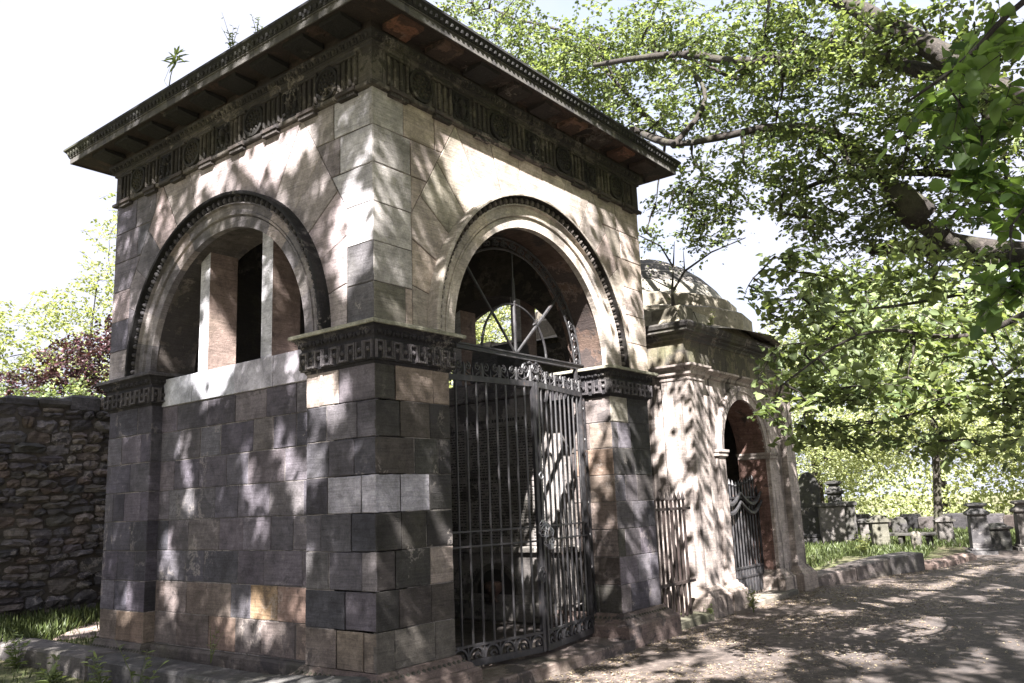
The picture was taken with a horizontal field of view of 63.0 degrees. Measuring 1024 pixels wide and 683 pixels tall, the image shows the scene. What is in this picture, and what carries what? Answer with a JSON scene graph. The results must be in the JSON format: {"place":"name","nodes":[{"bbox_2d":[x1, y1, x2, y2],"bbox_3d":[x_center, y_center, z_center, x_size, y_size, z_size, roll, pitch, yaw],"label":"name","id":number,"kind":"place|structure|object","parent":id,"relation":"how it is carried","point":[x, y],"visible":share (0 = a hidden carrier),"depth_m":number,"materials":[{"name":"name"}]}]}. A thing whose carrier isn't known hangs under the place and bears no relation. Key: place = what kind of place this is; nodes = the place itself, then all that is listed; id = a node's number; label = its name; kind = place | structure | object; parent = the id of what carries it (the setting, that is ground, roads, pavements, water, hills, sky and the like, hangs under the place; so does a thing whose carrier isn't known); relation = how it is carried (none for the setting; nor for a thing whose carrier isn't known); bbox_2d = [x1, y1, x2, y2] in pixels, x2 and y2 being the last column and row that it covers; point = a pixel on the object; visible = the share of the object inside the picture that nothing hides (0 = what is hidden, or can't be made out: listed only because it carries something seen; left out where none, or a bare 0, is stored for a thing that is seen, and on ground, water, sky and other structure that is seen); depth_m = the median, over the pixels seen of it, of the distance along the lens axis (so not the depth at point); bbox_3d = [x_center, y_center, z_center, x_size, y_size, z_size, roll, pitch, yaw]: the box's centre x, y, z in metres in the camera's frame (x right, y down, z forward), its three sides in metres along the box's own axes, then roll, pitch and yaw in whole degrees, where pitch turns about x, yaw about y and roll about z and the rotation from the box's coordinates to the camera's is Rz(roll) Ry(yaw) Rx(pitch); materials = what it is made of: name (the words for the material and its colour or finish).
{"place":"outdoors","nodes":[
{"label":"outdoors","id":0,"kind":"place"},
{"bbox_2d":[0,631,92,682],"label":"raised ground","id":1,"kind":"structure","parent":0,"point":[8,677],"depth_m":7.39,"materials":[{"name":"green plant"}]},
{"bbox_2d":[31,654,65,682],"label":"weed","id":2,"kind":"object","parent":1,"relation":"on","point":[52,673],"visible":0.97,"depth_m":7.06,"materials":[{"name":"green plant"}]},
{"bbox_2d":[0,601,100,641],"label":"long grass","id":3,"kind":"structure","parent":1,"relation":"on","point":[40,624],"depth_m":9.23,"materials":[{"name":"green plant"}]},
{"bbox_2d":[0,377,104,397],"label":"wall top shrub","id":4,"kind":"object","parent":1,"relation":"on","point":[54,394],"visible":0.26,"depth_m":11.52,"materials":[{"name":"green plant"}]},
{"bbox_2d":[0,314,111,397],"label":"copper shrub","id":5,"kind":"object","parent":1,"relation":"on","point":[80,359],"visible":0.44,"depth_m":12.34,"materials":[{"name":"purple plant"}]},
{"bbox_2d":[0,192,117,393],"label":"pale tree","id":6,"kind":"object","parent":1,"relation":"on","point":[37,334],"visible":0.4,"depth_m":15.20,"materials":[{"name":"green plant"}]},
{"bbox_2d":[53,622,99,639],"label":"grave slab","id":7,"kind":"structure","parent":1,"relation":"on","point":[76,632],"depth_m":8.98,"materials":[{"name":"stone"}]},
{"bbox_2d":[81,650,111,682],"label":"weed","id":8,"kind":"object","parent":1,"relation":"on","point":[99,673],"visible":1,"depth_m":6.58,"materials":[{"name":"green plant"}]},
{"bbox_2d":[115,640,168,682],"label":"weed","id":9,"kind":"object","parent":1,"relation":"on","point":[147,663],"visible":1,"depth_m":6.30,"materials":[{"name":"green plant"}]},
{"bbox_2d":[209,626,222,662],"bbox_3d":[-2.395,2.426,6.702,0.120,0.294,0.125,7,-14,-39],"label":"weed","id":10,"kind":"object","parent":1,"relation":"on","point":[211,655],"visible":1,"depth_m":6.70,"materials":[{"name":"green plant"}]},
{"bbox_2d":[41,625,98,644],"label":"short grass","id":11,"kind":"structure","parent":0,"point":[77,640],"depth_m":8.58,"materials":[{"name":"green plant"}]},
{"bbox_2d":[0,0,1023,497],"label":"sky","id":12,"kind":"structure","parent":0,"point":[69,68],"materials":[{"name":"white"}]},
{"bbox_2d":[535,537,1023,682],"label":"path","id":13,"kind":"structure","parent":0,"point":[999,665],"depth_m":7.93,"materials":[{"name":"beige gravel"}]},
{"bbox_2d":[704,603,713,612],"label":"ground ivy","id":14,"kind":"object","parent":13,"relation":"on","point":[708,608],"visible":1,"depth_m":9.51,"materials":[{"name":"green plant"}]},
{"bbox_2d":[743,584,759,612],"bbox_3d":[2.886,3.074,10.038,0.241,0.351,0.150,-1,-11,-6],"label":"ground ivy","id":15,"kind":"object","parent":13,"relation":"on","point":[752,600],"visible":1,"depth_m":10.02,"materials":[{"name":"green plant"}]},
{"bbox_2d":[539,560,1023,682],"bbox_3d":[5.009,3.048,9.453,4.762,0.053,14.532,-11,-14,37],"label":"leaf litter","id":16,"kind":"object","parent":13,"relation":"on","point":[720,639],"visible":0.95,"depth_m":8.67,"materials":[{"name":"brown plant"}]},
{"bbox_2d":[924,560,943,569],"bbox_3d":[7.281,3.924,14.538,0.513,0.240,0.272,8,-15,-43],"label":"edging stone","id":17,"kind":"object","parent":13,"relation":"on","point":[933,564],"visible":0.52,"depth_m":14.39,"materials":[{"name":"beige stone"}]},
{"bbox_2d":[931,557,955,566],"bbox_3d":[7.683,3.981,14.917,0.513,0.240,0.272,8,-15,-43],"label":"edging stone","id":18,"kind":"object","parent":13,"relation":"on","point":[948,562],"visible":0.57,"depth_m":14.83,"materials":[{"name":"beige stone"}]},
{"bbox_2d":[943,555,965,564],"bbox_3d":[8.078,4.039,15.303,0.513,0.240,0.272,8,-15,-43],"label":"edging stone","id":19,"kind":"object","parent":13,"relation":"on","point":[959,559],"visible":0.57,"depth_m":15.21,"materials":[{"name":"beige stone"}]},
{"bbox_2d":[954,553,976,561],"bbox_3d":[8.534,4.110,15.766,0.513,0.240,0.272,8,-15,-43],"label":"edging stone","id":20,"kind":"object","parent":13,"relation":"on","point":[970,556],"visible":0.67,"depth_m":15.66,"materials":[{"name":"beige stone"}]},
{"bbox_2d":[963,502,998,554],"bbox_3d":[9.571,3.877,17.148,0.504,1.140,0.504,-6,-11,17],"label":"pedestal monument","id":21,"kind":"object","parent":13,"relation":"on","point":[980,541],"visible":0.92,"depth_m":17.01,"materials":[{"name":"stone"}]},
{"bbox_2d":[1009,500,1023,550],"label":"pedestal monument","id":22,"kind":"object","parent":13,"relation":"on","point":[1017,510],"visible":0.94,"depth_m":17.69,"materials":[{"name":"stone"}]},
{"bbox_2d":[807,556,866,570],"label":"bank","id":23,"kind":"structure","parent":0,"point":[846,559],"depth_m":14.71,"materials":[{"name":"green plant"}]},
{"bbox_2d":[805,543,881,567],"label":"bank herbs","id":24,"kind":"object","parent":23,"relation":"on","point":[822,552],"visible":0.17,"depth_m":16.16,"materials":[{"name":"green plant"}]},
{"bbox_2d":[846,532,870,554],"bbox_3d":[6.532,3.773,15.646,0.477,0.420,0.472,-2,-11,-1],"label":"ragwort","id":25,"kind":"object","parent":23,"relation":"on","point":[862,547],"visible":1,"depth_m":15.62,"materials":[{"name":"green plant"}]},
{"bbox_2d":[805,526,1015,557],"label":"lawn","id":26,"kind":"structure","parent":0,"point":[894,546],"depth_m":19.69,"materials":[{"name":"green plant"}]},
{"bbox_2d":[866,532,936,547],"bbox_3d":[9.361,4.810,20.060,1.500,0.430,0.600,-9,-13,31],"label":"table tomb","id":27,"kind":"object","parent":26,"relation":"on","point":[902,535],"visible":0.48,"depth_m":19.84,"materials":[{"name":"stone"}]},
{"bbox_2d":[833,492,1022,559],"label":"ground","id":28,"kind":"structure","parent":0,"point":[940,552],"depth_m":49.24,"materials":[{"name":"green plant"}]},
{"bbox_2d":[0,634,30,642],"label":"coping stone","id":29,"kind":"object","parent":28,"relation":"on","point":[13,639],"visible":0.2,"depth_m":8.44,"materials":[{"name":"grey stone"}]},
{"bbox_2d":[2,628,30,668],"bbox_3d":[-4.588,2.885,7.736,0.220,0.440,0.292,4,-13,-29],"label":"weed","id":30,"kind":"object","parent":28,"relation":"on","point":[13,658],"visible":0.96,"depth_m":7.71,"materials":[{"name":"green plant"}]},
{"bbox_2d":[0,395,109,618],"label":"rubble wall","id":31,"kind":"structure","parent":28,"relation":"on","point":[53,464],"depth_m":10.35,"materials":[{"name":"stone"}]},
{"bbox_2d":[0,638,121,679],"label":"coping stone","id":32,"kind":"object","parent":28,"relation":"on","point":[73,656],"visible":0.56,"depth_m":7.61,"materials":[{"name":"grey stone"}]},
{"bbox_2d":[87,651,266,682],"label":"coping stone","id":33,"kind":"object","parent":28,"relation":"on","point":[173,671],"visible":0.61,"depth_m":6.57,"materials":[{"name":"grey stone"}]},
{"bbox_2d":[238,674,369,682],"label":"coping stone","id":34,"kind":"object","parent":28,"relation":"on","point":[269,678],"visible":1,"depth_m":5.59,"materials":[{"name":"grey stone"}]},
{"bbox_2d":[63,0,681,682],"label":"mausoleum","id":35,"kind":"structure","parent":28,"relation":"on","point":[343,226],"depth_m":7.18,"materials":[{"name":"stone"}]},
{"bbox_2d":[161,45,188,84],"bbox_3d":[-3.123,-2.467,7.642,0.430,0.371,0.231,-11,-14,37],"label":"roof weed","id":36,"kind":"object","parent":35,"relation":"on","point":[174,59],"visible":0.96,"depth_m":7.59,"materials":[{"name":"green plant"}]},
{"bbox_2d":[221,14,238,47],"bbox_3d":[-2.376,-2.599,7.064,0.184,0.348,0.161,-11,-14,37],"label":"roof weed","id":37,"kind":"object","parent":35,"relation":"on","point":[232,42],"visible":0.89,"depth_m":7.06,"materials":[{"name":"green plant"}]},
{"bbox_2d":[250,14,263,32],"bbox_3d":[-2.094,-2.569,6.857,0.092,0.189,0.148,-2,-11,-1],"label":"roof weed","id":38,"kind":"object","parent":35,"relation":"on","point":[257,24],"visible":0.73,"depth_m":6.84,"materials":[{"name":"green plant"}]},
{"bbox_2d":[484,581,501,602],"bbox_3d":[-0.203,2.737,9.159,0.220,0.220,0.220,-11,-14,37],"label":"stone urn","id":39,"kind":"object","parent":35,"relation":"on","point":[497,588],"visible":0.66,"depth_m":9.10,"materials":[{"name":"brown stone"}]},
{"bbox_2d":[449,341,581,623],"bbox_3d":[-0.101,1.555,9.500,1.920,3.080,0.300,-11,-14,37],"label":"wall memorial","id":40,"kind":"object","parent":35,"relation":"on","point":[490,360],"depth_m":9.44,"materials":[{"name":"stone"}]},
{"bbox_2d":[538,520,553,546],"bbox_3d":[0.305,1.686,7.350,0.082,0.239,0.208,-11,-14,37],"label":"chain","id":41,"kind":"object","parent":35,"relation":"attached to","point":[546,524],"visible":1,"depth_m":7.33,"materials":[{"name":"grey metal"}]},
{"bbox_2d":[548,539,553,548],"bbox_3d":[0.341,1.774,7.322,0.035,0.090,0.045,-11,-14,37],"label":"padlock","id":42,"kind":"object","parent":41,"relation":"hanging from","point":[551,545],"visible":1,"depth_m":7.31,"materials":[{"name":"grey metal"}]},
{"bbox_2d":[449,305,536,387],"bbox_3d":[-1.980,2.280,25.467,6.211,8.344,7.868,4,-13,-30],"label":"churchyard tree","id":43,"kind":"object","parent":28,"relation":"on","point":[489,329],"visible":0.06,"depth_m":24.59,"materials":[{"name":"green plant"}]},
{"bbox_2d":[477,258,818,618],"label":"domed mausoleum","id":44,"kind":"structure","parent":28,"relation":"on","point":[724,467],"depth_m":11.12,"materials":[{"name":"stone"}]},
{"bbox_2d":[638,233,754,305],"bbox_3d":[2.086,-0.996,10.992,2.435,1.362,0.535,-1,-11,-7],"label":"sapling","id":45,"kind":"object","parent":44,"relation":"on","point":[672,287],"visible":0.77,"depth_m":10.97,"materials":[{"name":"brown plant"}]},
{"bbox_2d":[707,309,715,324],"bbox_3d":[2.630,-0.275,11.185,0.160,0.297,0.232,8,-15,-44],"label":"plant","id":46,"kind":"object","parent":44,"relation":"on","point":[711,317],"visible":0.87,"depth_m":11.15,"materials":[{"name":"green plant"}]},
{"bbox_2d":[653,491,714,629],"bbox_3d":[1.807,2.447,9.264,0.260,1.570,1.210,-11,-14,37],"label":"railing","id":47,"kind":"object","parent":28,"relation":"on","point":[691,618],"visible":0.76,"depth_m":9.24,"materials":[{"name":"metal"}]},
{"bbox_2d":[433,0,1023,477],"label":"overhanging tree","id":48,"kind":"object","parent":28,"relation":"on","point":[965,76],"visible":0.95,"depth_m":7.62,"materials":[{"name":"green plant"}]},
{"bbox_2d":[798,472,821,543],"bbox_3d":[7.808,4.425,21.869,0.720,1.996,0.400,-6,-11,17],"label":"headstone","id":49,"kind":"object","parent":28,"relation":"on","point":[809,493],"visible":0.58,"depth_m":21.81,"materials":[{"name":"stone"}]},
{"bbox_2d":[816,502,847,545],"bbox_3d":[8.241,4.747,21.474,0.680,1.180,0.320,-4,-11,9],"label":"block monument","id":50,"kind":"object","parent":28,"relation":"on","point":[832,521],"visible":0.78,"depth_m":21.38,"materials":[{"name":"stone"}]},
{"bbox_2d":[755,304,910,502],"bbox_3d":[9.931,2.712,29.284,7.543,8.001,5.434,-11,-14,37],"label":"churchyard tree","id":51,"kind":"object","parent":28,"relation":"on","point":[817,459],"visible":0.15,"depth_m":27.42,"materials":[{"name":"green plant"}]},
{"bbox_2d":[825,480,843,502],"bbox_3d":[9.891,5.143,25.505,0.660,1.800,0.660,-6,-12,20],"label":"pedestal monument","id":52,"kind":"object","parent":28,"relation":"on","point":[834,491],"visible":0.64,"depth_m":25.41,"materials":[{"name":"stone"}]},
{"bbox_2d":[817,567,856,586],"bbox_3d":[4.837,3.668,12.865,1.190,0.300,0.395,6,-14,-38],"label":"kerb stone","id":53,"kind":"object","parent":28,"relation":"on","point":[833,576],"visible":0.62,"depth_m":12.78,"materials":[{"name":"grey stone"}]},
{"bbox_2d":[836,501,858,541],"bbox_3d":[8.783,4.780,21.810,0.440,1.200,0.400,-4,-11,9],"label":"block monument","id":54,"kind":"object","parent":28,"relation":"on","point":[850,517],"visible":0.55,"depth_m":21.68,"materials":[{"name":"stone"}]},
{"bbox_2d":[835,557,890,579],"bbox_3d":[5.684,3.730,13.546,1.059,0.370,0.424,6,-14,-37],"label":"kerb stone","id":55,"kind":"object","parent":28,"relation":"on","point":[867,568],"visible":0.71,"depth_m":13.41,"materials":[{"name":"grey stone"}]},
{"bbox_2d":[856,519,869,541],"bbox_3d":[8.842,4.832,20.957,0.300,0.770,0.300,-5,-11,14],"label":"square gravestone","id":56,"kind":"object","parent":28,"relation":"on","point":[863,526],"visible":0.72,"depth_m":20.89,"materials":[{"name":"stone"}]},
{"bbox_2d":[866,515,890,545],"bbox_3d":[8.819,4.598,20.035,0.497,0.880,0.331,-5,-11,12],"label":"gabled gravestone","id":57,"kind":"object","parent":28,"relation":"on","point":[879,529],"visible":0.72,"depth_m":19.93,"materials":[{"name":"stone"}]},
{"bbox_2d":[868,552,924,574],"bbox_3d":[6.524,3.799,14.155,1.035,0.400,0.461,5,-13,-32],"label":"kerb stone","id":58,"kind":"object","parent":28,"relation":"on","point":[904,562],"visible":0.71,"depth_m":13.97,"materials":[{"name":"grey stone"}]},
{"bbox_2d":[891,517,907,536],"bbox_3d":[10.869,5.263,23.425,0.400,0.700,0.120,-5,-11,14],"label":"headstone","id":59,"kind":"object","parent":28,"relation":"on","point":[898,524],"visible":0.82,"depth_m":23.39,"materials":[{"name":"stone"}]},
{"bbox_2d":[791,378,1023,518],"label":"wood","id":60,"kind":"object","parent":28,"relation":"on","point":[926,468],"visible":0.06,"depth_m":32.31,"materials":[{"name":"green plant"}]},
{"bbox_2d":[798,464,1023,518],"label":"hedge","id":61,"kind":"object","parent":28,"relation":"on","point":[953,508],"visible":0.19,"depth_m":27.96,"materials":[{"name":"green plant"}]},
{"bbox_2d":[799,281,1023,512],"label":"churchyard tree","id":62,"kind":"object","parent":28,"relation":"on","point":[943,482],"visible":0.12,"depth_m":31.36,"materials":[{"name":"green plant"}]},
{"bbox_2d":[804,315,1023,537],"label":"churchyard tree","id":63,"kind":"object","parent":28,"relation":"on","point":[937,502],"visible":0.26,"depth_m":22.26,"materials":[{"name":"green plant"}]},
{"bbox_2d":[910,531,921,548],"bbox_3d":[9.147,4.548,18.893,0.220,0.520,0.100,-3,-11,3],"label":"headstone","id":64,"kind":"object","parent":28,"relation":"on","point":[915,537],"visible":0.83,"depth_m":18.87,"materials":[{"name":"stone"}]},
{"bbox_2d":[856,513,1014,529],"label":"boundary wall","id":65,"kind":"structure","parent":28,"relation":"on","point":[916,521],"depth_m":26.51,"materials":[{"name":"stone"}]},
{"bbox_2d":[933,515,955,542],"bbox_3d":[10.640,4.665,20.522,0.454,0.790,0.302,-5,-11,14],"label":"gabled gravestone","id":66,"kind":"object","parent":28,"relation":"on","point":[945,529],"visible":0.72,"depth_m":20.43,"materials":[{"name":"stone"}]},
{"bbox_2d":[962,303,1023,473],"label":"churchyard tree","id":67,"kind":"object","parent":28,"relation":"on","point":[1018,325],"visible":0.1,"depth_m":26.43,"materials":[{"name":"green plant"}]},
{"bbox_2d":[988,523,1012,550],"bbox_3d":[10.457,4.237,17.970,0.510,0.675,0.510,-6,-11,17],"label":"squat tomb","id":68,"kind":"object","parent":28,"relation":"on","point":[1000,535],"visible":0.67,"depth_m":17.78,"materials":[{"name":"stone"}]}
]}

